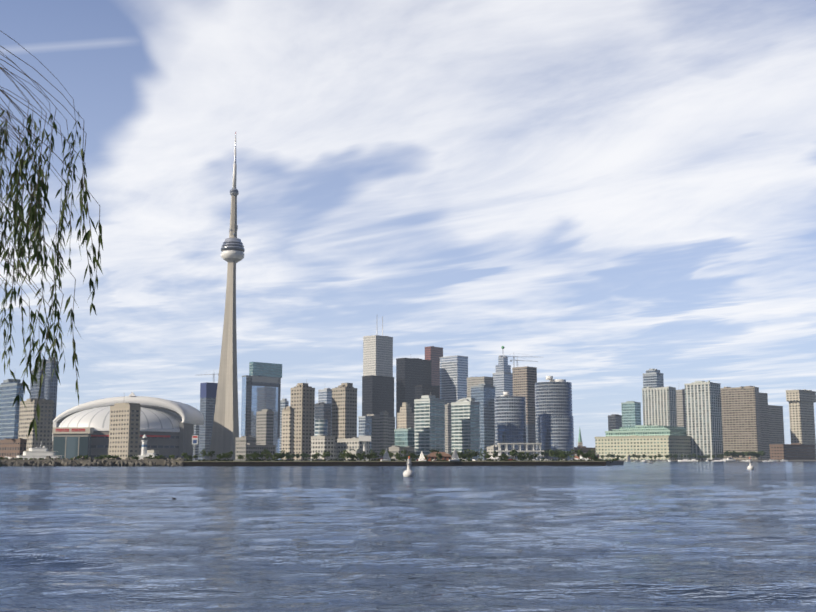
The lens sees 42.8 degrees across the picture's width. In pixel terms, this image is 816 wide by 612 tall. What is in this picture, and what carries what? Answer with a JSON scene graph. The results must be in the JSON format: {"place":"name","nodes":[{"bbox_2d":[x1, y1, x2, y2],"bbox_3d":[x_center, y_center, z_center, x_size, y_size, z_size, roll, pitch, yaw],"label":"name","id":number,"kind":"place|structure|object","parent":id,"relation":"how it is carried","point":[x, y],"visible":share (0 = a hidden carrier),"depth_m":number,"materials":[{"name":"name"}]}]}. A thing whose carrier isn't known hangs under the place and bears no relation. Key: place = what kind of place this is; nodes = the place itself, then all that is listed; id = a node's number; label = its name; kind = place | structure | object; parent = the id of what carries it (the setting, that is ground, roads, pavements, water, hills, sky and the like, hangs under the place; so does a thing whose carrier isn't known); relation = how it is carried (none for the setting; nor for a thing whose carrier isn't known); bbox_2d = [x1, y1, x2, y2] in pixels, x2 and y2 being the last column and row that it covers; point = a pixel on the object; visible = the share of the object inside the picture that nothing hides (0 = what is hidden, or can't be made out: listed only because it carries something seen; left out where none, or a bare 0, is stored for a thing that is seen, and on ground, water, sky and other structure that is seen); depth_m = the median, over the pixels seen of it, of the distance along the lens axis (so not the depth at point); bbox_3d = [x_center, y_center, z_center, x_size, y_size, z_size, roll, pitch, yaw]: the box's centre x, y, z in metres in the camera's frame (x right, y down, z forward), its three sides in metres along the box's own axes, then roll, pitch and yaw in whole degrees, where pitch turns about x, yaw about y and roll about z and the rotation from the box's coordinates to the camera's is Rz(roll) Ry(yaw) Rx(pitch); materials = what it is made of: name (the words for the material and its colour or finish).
{"place":"outdoors","nodes":[
{"label":"outdoors","id":0,"kind":"place"},
{"bbox_2d":[0,456,185,465],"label":"shore rocks","id":1,"kind":"object","parent":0,"point":[90,461],"depth_m":525.75,"materials":[{"name":"grey stone"}]},
{"bbox_2d":[0,454,174,459],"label":"shore shrubs","id":2,"kind":"object","parent":1,"relation":"on","point":[136,457],"depth_m":531.62,"materials":[{"name":"green plant"}]},
{"bbox_2d":[0,461,815,478],"bbox_3d":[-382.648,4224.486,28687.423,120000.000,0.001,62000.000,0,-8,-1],"label":"lake water","id":3,"kind":"structure","parent":0,"point":[717,470],"depth_m":291.32,"materials":[{"name":"blue liquid"}]},
{"bbox_2d":[5,441,63,459],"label":"white yacht","id":4,"kind":"object","parent":3,"relation":"on","point":[40,452],"visible":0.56,"depth_m":627.56,"materials":[{"name":"paint"}]},
{"bbox_2d":[0,479,815,611],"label":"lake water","id":5,"kind":"structure","parent":3,"relation":"on","point":[423,545],"depth_m":37.96,"materials":[{"name":"blue liquid"}]},
{"bbox_2d":[403,456,413,476],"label":"buoy","id":6,"kind":"object","parent":3,"relation":"on","point":[408,472],"visible":0.94,"depth_m":203.34,"materials":[{"name":"white paint"}]},
{"bbox_2d":[418,452,426,460],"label":"sailboat","id":7,"kind":"object","parent":3,"relation":"on","point":[421,457],"visible":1,"depth_m":551.67,"materials":[{"name":"white fabric"}]},
{"bbox_2d":[449,449,459,460],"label":"sailboat","id":8,"kind":"object","parent":3,"relation":"on","point":[454,454],"visible":0.96,"depth_m":554.17,"materials":[{"name":"grey fabric"}]},
{"bbox_2d":[678,450,691,461],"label":"sailboat","id":9,"kind":"object","parent":3,"relation":"on","point":[685,460],"visible":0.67,"depth_m":1486.39,"materials":[{"name":"white paint"}]},
{"bbox_2d":[747,457,753,469],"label":"buoy","id":10,"kind":"object","parent":3,"relation":"on","point":[750,467],"visible":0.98,"depth_m":346.16,"materials":[{"name":"white paint"}]},
{"bbox_2d":[0,0,815,457],"label":"sky","id":11,"kind":"structure","parent":0,"point":[606,193],"materials":[{"name":"blue"}]},
{"bbox_2d":[425,452,451,460],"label":"pavilion","id":12,"kind":"structure","parent":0,"point":[432,455],"depth_m":583.49,"materials":[{"name":"red brick"}]},
{"bbox_2d":[193,460,815,465],"bbox_3d":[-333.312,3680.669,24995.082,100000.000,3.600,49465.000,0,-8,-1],"label":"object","id":13,"kind":"structure","parent":0,"point":[619,462],"depth_m":919.16,"materials":[{"name":"concrete"}]},
{"bbox_2d":[0,379,23,439],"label":"building","id":14,"kind":"structure","parent":13,"relation":"on","point":[9,413],"depth_m":1349.55,"materials":[{"name":"blue glass"}]},
{"bbox_2d":[0,438,26,459],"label":"building","id":15,"kind":"structure","parent":13,"relation":"on","point":[11,447],"depth_m":945.91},
{"bbox_2d":[18,398,53,450],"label":"building","id":16,"kind":"structure","parent":13,"relation":"on","point":[44,423],"depth_m":1197.05,"materials":[{"name":"beige concrete"}]},
{"bbox_2d":[30,369,44,398],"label":"building","id":17,"kind":"structure","parent":13,"relation":"on","point":[34,390],"depth_m":1607.08,"materials":[{"name":"blue glass"}]},
{"bbox_2d":[38,358,58,419],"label":"building","id":18,"kind":"structure","parent":13,"relation":"on","point":[50,390],"depth_m":1636.91,"materials":[{"name":"blue glass"}]},
{"bbox_2d":[108,403,140,459],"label":"building","id":19,"kind":"structure","parent":13,"relation":"on","point":[124,431],"depth_m":1096.71,"materials":[{"name":"beige concrete"}]},
{"bbox_2d":[52,392,203,459],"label":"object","id":20,"kind":"structure","parent":13,"relation":"on","point":[167,428],"depth_m":1563.44,"materials":[{"name":"white paint"}]},
{"bbox_2d":[133,434,156,459],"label":"lighthouse","id":21,"kind":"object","parent":13,"relation":"on","point":[144,453],"depth_m":787.59,"materials":[{"name":"white paint"}]},
{"bbox_2d":[147,450,158,459],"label":"building","id":22,"kind":"structure","parent":13,"relation":"on","point":[156,452],"depth_m":811.10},
{"bbox_2d":[192,435,197,459],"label":"billboard sign","id":23,"kind":"object","parent":13,"relation":"on","point":[194,439],"visible":0.88,"depth_m":988.25,"materials":[{"name":"grey metal"}]},
{"bbox_2d":[193,408,198,459],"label":"building","id":24,"kind":"structure","parent":13,"relation":"on","point":[196,429],"depth_m":2278.29,"materials":[{"name":"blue glass"}]},
{"bbox_2d":[198,397,215,459],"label":"building","id":25,"kind":"structure","parent":13,"relation":"on","point":[207,408],"depth_m":1938.91,"materials":[{"name":"grey glass"}]},
{"bbox_2d":[200,382,217,397],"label":"high-rise building","id":26,"kind":"structure","parent":25,"relation":"on","point":[208,390],"depth_m":1949.81,"materials":[{"name":"blue glass"}]},
{"bbox_2d":[209,132,244,459],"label":"observation tower","id":27,"kind":"structure","parent":13,"relation":"on","point":[225,431],"depth_m":1683.23,"materials":[{"name":"concrete"}]},
{"bbox_2d":[235,436,255,459],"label":"building","id":28,"kind":"structure","parent":13,"relation":"on","point":[245,439],"depth_m":1492.73,"materials":[{"name":"beige concrete"}]},
{"bbox_2d":[236,443,275,459],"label":"building","id":29,"kind":"structure","parent":13,"relation":"on","point":[245,449],"depth_m":1446.38,"materials":[{"name":"beige concrete"}]},
{"bbox_2d":[241,375,279,459],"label":"building","id":30,"kind":"structure","parent":13,"relation":"on","point":[262,397],"depth_m":2066.31,"materials":[{"name":"blue glass"}]},
{"bbox_2d":[245,362,281,438],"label":"building frame","id":31,"kind":"object","parent":30,"relation":"attached to","point":[271,373],"visible":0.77,"depth_m":2074.08,"materials":[{"name":"teal glass"}]},
{"bbox_2d":[256,405,273,444],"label":"building","id":32,"kind":"structure","parent":13,"relation":"on","point":[264,424],"depth_m":1742.91,"materials":[{"name":"beige concrete"}]},
{"bbox_2d":[279,395,288,459],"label":"building","id":33,"kind":"structure","parent":13,"relation":"on","point":[284,403],"depth_m":2143.17,"materials":[{"name":"blue glass"}]},
{"bbox_2d":[281,406,293,459],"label":"building","id":34,"kind":"structure","parent":13,"relation":"on","point":[287,443],"depth_m":1292.94,"materials":[{"name":"beige concrete"}]},
{"bbox_2d":[283,452,309,459],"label":"park trees","id":35,"kind":"object","parent":13,"relation":"on","point":[303,455],"visible":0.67,"depth_m":1137.84,"materials":[{"name":"green plant"}]},
{"bbox_2d":[290,383,314,459],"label":"building","id":36,"kind":"structure","parent":13,"relation":"on","point":[302,402],"depth_m":1327.38,"materials":[{"name":"beige concrete"}]},
{"bbox_2d":[314,402,330,435],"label":"building","id":37,"kind":"structure","parent":13,"relation":"on","point":[322,410],"depth_m":1996.83,"materials":[{"name":"grey glass"}]},
{"bbox_2d":[311,435,334,459],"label":"building","id":38,"kind":"structure","parent":13,"relation":"on","point":[320,444],"depth_m":1194.61,"materials":[{"name":"beige concrete"}]},
{"bbox_2d":[315,419,327,435],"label":"building","id":39,"kind":"structure","parent":38,"relation":"on","point":[321,426],"depth_m":1251.51,"materials":[{"name":"teal glass"}]},
{"bbox_2d":[318,388,331,429],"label":"building","id":40,"kind":"structure","parent":13,"relation":"on","point":[325,395],"depth_m":2299.43,"materials":[{"name":"glass"}]},
{"bbox_2d":[335,442,336,458],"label":"building","id":41,"kind":"structure","parent":13,"relation":"on","point":[335,450],"depth_m":1239.56,"materials":[{"name":"grey concrete"}]},
{"bbox_2d":[331,383,356,441],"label":"building","id":42,"kind":"structure","parent":13,"relation":"on","point":[344,410],"depth_m":1341.00,"materials":[{"name":"beige concrete"}]},
{"bbox_2d":[337,437,369,459],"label":"building","id":43,"kind":"structure","parent":13,"relation":"on","point":[354,443],"depth_m":1199.86,"materials":[{"name":"beige concrete"}]},
{"bbox_2d":[346,449,364,459],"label":"building","id":44,"kind":"structure","parent":13,"relation":"on","point":[355,451],"depth_m":1141.97,"materials":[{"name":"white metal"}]},
{"bbox_2d":[358,416,371,459],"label":"building","id":45,"kind":"structure","parent":13,"relation":"on","point":[365,425],"depth_m":1780.45,"materials":[{"name":"blue glass"}]},
{"bbox_2d":[359,436,370,458],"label":"white pylon","id":46,"kind":"object","parent":13,"relation":"on","point":[364,439],"visible":0.64,"depth_m":1164.89,"materials":[{"name":"paint"}]},
{"bbox_2d":[358,414,394,459],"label":"building","id":47,"kind":"structure","parent":13,"relation":"on","point":[376,432],"depth_m":1799.65,"materials":[{"name":"grey glass"}]},
{"bbox_2d":[362,375,393,416],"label":"building","id":48,"kind":"structure","parent":13,"relation":"on","point":[377,394],"depth_m":2412.47,"materials":[{"name":"black glass"}]},
{"bbox_2d":[363,335,392,376],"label":"building","id":49,"kind":"structure","parent":13,"relation":"on","point":[377,355],"depth_m":2677.49,"materials":[{"name":"stone"}]},
{"bbox_2d":[380,410,387,458],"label":"building","id":50,"kind":"structure","parent":13,"relation":"on","point":[384,430],"depth_m":1780.11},
{"bbox_2d":[171,461,605,465],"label":"seawall","id":51,"kind":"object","parent":13,"relation":"on","point":[394,463],"depth_m":547.37,"materials":[{"name":"concrete"}]},
{"bbox_2d":[381,448,390,460],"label":"sailboat","id":52,"kind":"object","parent":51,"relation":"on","point":[386,454],"visible":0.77,"depth_m":549.75,"materials":[{"name":"grey fabric"}]},
{"bbox_2d":[181,448,598,460],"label":"trees","id":53,"kind":"object","parent":13,"relation":"on","point":[360,456],"visible":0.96,"depth_m":594.26,"materials":[{"name":"green plant"}]},
{"bbox_2d":[176,457,618,462],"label":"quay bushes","id":54,"kind":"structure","parent":13,"relation":"on","point":[468,459],"depth_m":561.12,"materials":[{"name":"green plant"}]},
{"bbox_2d":[389,445,413,459],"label":"building","id":55,"kind":"structure","parent":13,"relation":"on","point":[397,448],"depth_m":1444.52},
{"bbox_2d":[394,428,413,446],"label":"building","id":56,"kind":"structure","parent":13,"relation":"on","point":[404,437],"depth_m":1494.84,"materials":[{"name":"teal glass"}]},
{"bbox_2d":[397,402,413,428],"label":"building","id":57,"kind":"structure","parent":13,"relation":"on","point":[405,417],"depth_m":1999.22,"materials":[{"name":"stone"}]},
{"bbox_2d":[396,358,430,428],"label":"building","id":58,"kind":"structure","parent":13,"relation":"on","point":[411,373],"depth_m":2465.51,"materials":[{"name":"black glass"}]},
{"bbox_2d":[415,385,438,398],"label":"building","id":59,"kind":"structure","parent":13,"relation":"on","point":[421,390],"depth_m":2359.86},
{"bbox_2d":[414,395,444,459],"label":"building","id":60,"kind":"structure","parent":13,"relation":"on","point":[429,422],"depth_m":1402.13,"materials":[{"name":"glass"}]},
{"bbox_2d":[425,346,442,398],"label":"building","id":61,"kind":"structure","parent":13,"relation":"on","point":[433,354],"depth_m":2770.22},
{"bbox_2d":[285,459,601,460],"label":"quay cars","id":62,"kind":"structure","parent":13,"relation":"on","point":[417,460],"depth_m":601.97,"materials":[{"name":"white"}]},
{"bbox_2d":[445,403,451,455],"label":"building","id":63,"kind":"structure","parent":13,"relation":"on","point":[448,449],"depth_m":2288.99,"materials":[{"name":"beige concrete"}]},
{"bbox_2d":[440,356,467,403],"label":"building","id":64,"kind":"structure","parent":13,"relation":"on","point":[453,377],"depth_m":2518.86,"materials":[{"name":"silver metal"}]},
{"bbox_2d":[450,451,474,459],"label":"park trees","id":65,"kind":"object","parent":13,"relation":"on","point":[461,453],"visible":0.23,"depth_m":1233.71,"materials":[{"name":"green plant"}]},
{"bbox_2d":[451,398,479,459],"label":"building","id":66,"kind":"structure","parent":13,"relation":"on","point":[465,427],"depth_m":1451.74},
{"bbox_2d":[467,376,492,397],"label":"building","id":67,"kind":"structure","parent":13,"relation":"on","point":[474,381],"depth_m":2371.30,"materials":[{"name":"beige concrete"}]},
{"bbox_2d":[471,383,494,459],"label":"building","id":68,"kind":"structure","parent":13,"relation":"on","point":[483,394],"depth_m":1901.81,"materials":[{"name":"blue glass"}]},
{"bbox_2d":[487,442,501,458],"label":"building","id":69,"kind":"structure","parent":13,"relation":"on","point":[492,449],"depth_m":1392.06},
{"bbox_2d":[493,355,512,396],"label":"building","id":70,"kind":"structure","parent":13,"relation":"on","point":[502,378],"depth_m":2669.28,"materials":[{"name":"silver metal"}]},
{"bbox_2d":[494,395,525,458],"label":"building","id":71,"kind":"structure","parent":13,"relation":"on","point":[510,419],"depth_m":1497.15,"materials":[{"name":"blue glass"}]},
{"bbox_2d":[496,443,543,459],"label":"pier terminal","id":72,"kind":"object","parent":13,"relation":"on","point":[526,450],"visible":0.62,"depth_m":1289.04,"materials":[{"name":"white paint"}]},
{"bbox_2d":[512,366,536,423],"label":"building","id":73,"kind":"structure","parent":13,"relation":"on","point":[524,379],"depth_m":2010.38,"materials":[{"name":"beige concrete"}]},
{"bbox_2d":[504,353,534,366],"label":"crane","id":74,"kind":"object","parent":73,"relation":"on","point":[513,359],"visible":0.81,"depth_m":2032.23,"materials":[{"name":"grey metal"}]},
{"bbox_2d":[526,424,535,459],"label":"building","id":75,"kind":"structure","parent":13,"relation":"on","point":[530,433],"depth_m":1989.31,"materials":[{"name":"grey glass"}]},
{"bbox_2d":[541,449,565,459],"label":"park trees","id":76,"kind":"object","parent":13,"relation":"on","point":[546,453],"visible":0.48,"depth_m":1287.88,"materials":[{"name":"green plant"}]},
{"bbox_2d":[535,379,572,459],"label":"building","id":77,"kind":"structure","parent":13,"relation":"on","point":[553,397],"depth_m":1553.89,"materials":[{"name":"grey glass"}]},
{"bbox_2d":[540,416,573,460],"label":"building","id":78,"kind":"structure","parent":13,"relation":"on","point":[556,432],"depth_m":1515.18,"materials":[{"name":"blue glass"}]},
{"bbox_2d":[578,428,582,445],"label":"church spire","id":79,"kind":"structure","parent":13,"relation":"on","point":[580,443],"depth_m":2580.80,"materials":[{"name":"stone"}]},
{"bbox_2d":[574,446,595,453],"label":"building","id":80,"kind":"structure","parent":13,"relation":"on","point":[584,449],"depth_m":1946.25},
{"bbox_2d":[608,414,621,430],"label":"building","id":81,"kind":"structure","parent":13,"relation":"on","point":[614,421],"depth_m":2300.63,"materials":[{"name":"grey glass"}]},
{"bbox_2d":[621,401,640,426],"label":"building","id":82,"kind":"structure","parent":13,"relation":"on","point":[631,413],"depth_m":2206.36,"materials":[{"name":"teal glass"}]},
{"bbox_2d":[595,435,691,459],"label":"building","id":83,"kind":"structure","parent":13,"relation":"on","point":[626,446],"depth_m":1829.67,"materials":[{"name":"beige concrete"}]},
{"bbox_2d":[605,425,686,436],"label":"building","id":84,"kind":"structure","parent":83,"relation":"on","point":[648,430],"depth_m":1864.99,"materials":[{"name":"teal glass"}]},
{"bbox_2d":[601,454,685,459],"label":"park trees","id":85,"kind":"object","parent":13,"relation":"on","point":[675,456],"visible":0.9,"depth_m":1773.91,"materials":[{"name":"green plant"}]},
{"bbox_2d":[643,369,663,387],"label":"building","id":86,"kind":"structure","parent":13,"relation":"on","point":[652,378],"depth_m":2148.75,"materials":[{"name":"blue glass"}]},
{"bbox_2d":[642,386,676,426],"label":"building","id":87,"kind":"structure","parent":13,"relation":"on","point":[659,405],"depth_m":2116.24,"materials":[{"name":"white concrete"}]},
{"bbox_2d":[676,389,685,426],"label":"building","id":88,"kind":"structure","parent":13,"relation":"on","point":[680,408],"depth_m":2304.24,"materials":[{"name":"beige concrete"}]},
{"bbox_2d":[684,381,723,459],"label":"building","id":89,"kind":"structure","parent":13,"relation":"on","point":[703,415],"depth_m":1837.16,"materials":[{"name":"white concrete"}]},
{"bbox_2d":[688,453,723,459],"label":"park trees","id":90,"kind":"object","parent":13,"relation":"on","point":[708,457],"visible":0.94,"depth_m":1778.75,"materials":[{"name":"green plant"}]},
{"bbox_2d":[721,386,761,459],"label":"building","id":91,"kind":"structure","parent":13,"relation":"on","point":[741,424],"depth_m":1965.22,"materials":[{"name":"beige concrete"}]},
{"bbox_2d":[724,450,765,459],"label":"park trees","id":92,"kind":"object","parent":13,"relation":"on","point":[744,454],"visible":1,"depth_m":1738.01,"materials":[{"name":"green plant"}]},
{"bbox_2d":[759,392,769,459],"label":"building","id":93,"kind":"structure","parent":13,"relation":"on","point":[764,422],"depth_m":2059.28,"materials":[{"name":"grey concrete"}]},
{"bbox_2d":[768,405,784,443],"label":"building","id":94,"kind":"structure","parent":13,"relation":"on","point":[776,426],"depth_m":2119.96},
{"bbox_2d":[769,443,814,459],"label":"building","id":95,"kind":"structure","parent":13,"relation":"on","point":[795,451],"depth_m":1815.02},
{"bbox_2d":[789,401,815,459],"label":"building","id":96,"kind":"structure","parent":13,"relation":"on","point":[802,424],"depth_m":1910.20,"materials":[{"name":"beige concrete"}]},
{"bbox_2d":[786,389,815,402],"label":"building","id":97,"kind":"structure","parent":96,"relation":"on","point":[802,395],"depth_m":1914.45,"materials":[{"name":"beige concrete"}]},
{"bbox_3d":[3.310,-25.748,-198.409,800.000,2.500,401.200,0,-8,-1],"label":"island bank","id":98,"kind":"structure","parent":0,"visible":0},
{"bbox_2d":[0,31,102,439],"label":"willow tree","id":99,"kind":"object","parent":98,"relation":"on","point":[37,226],"visible":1,"depth_m":4.67,"materials":[{"name":"green plant"}]}
]}

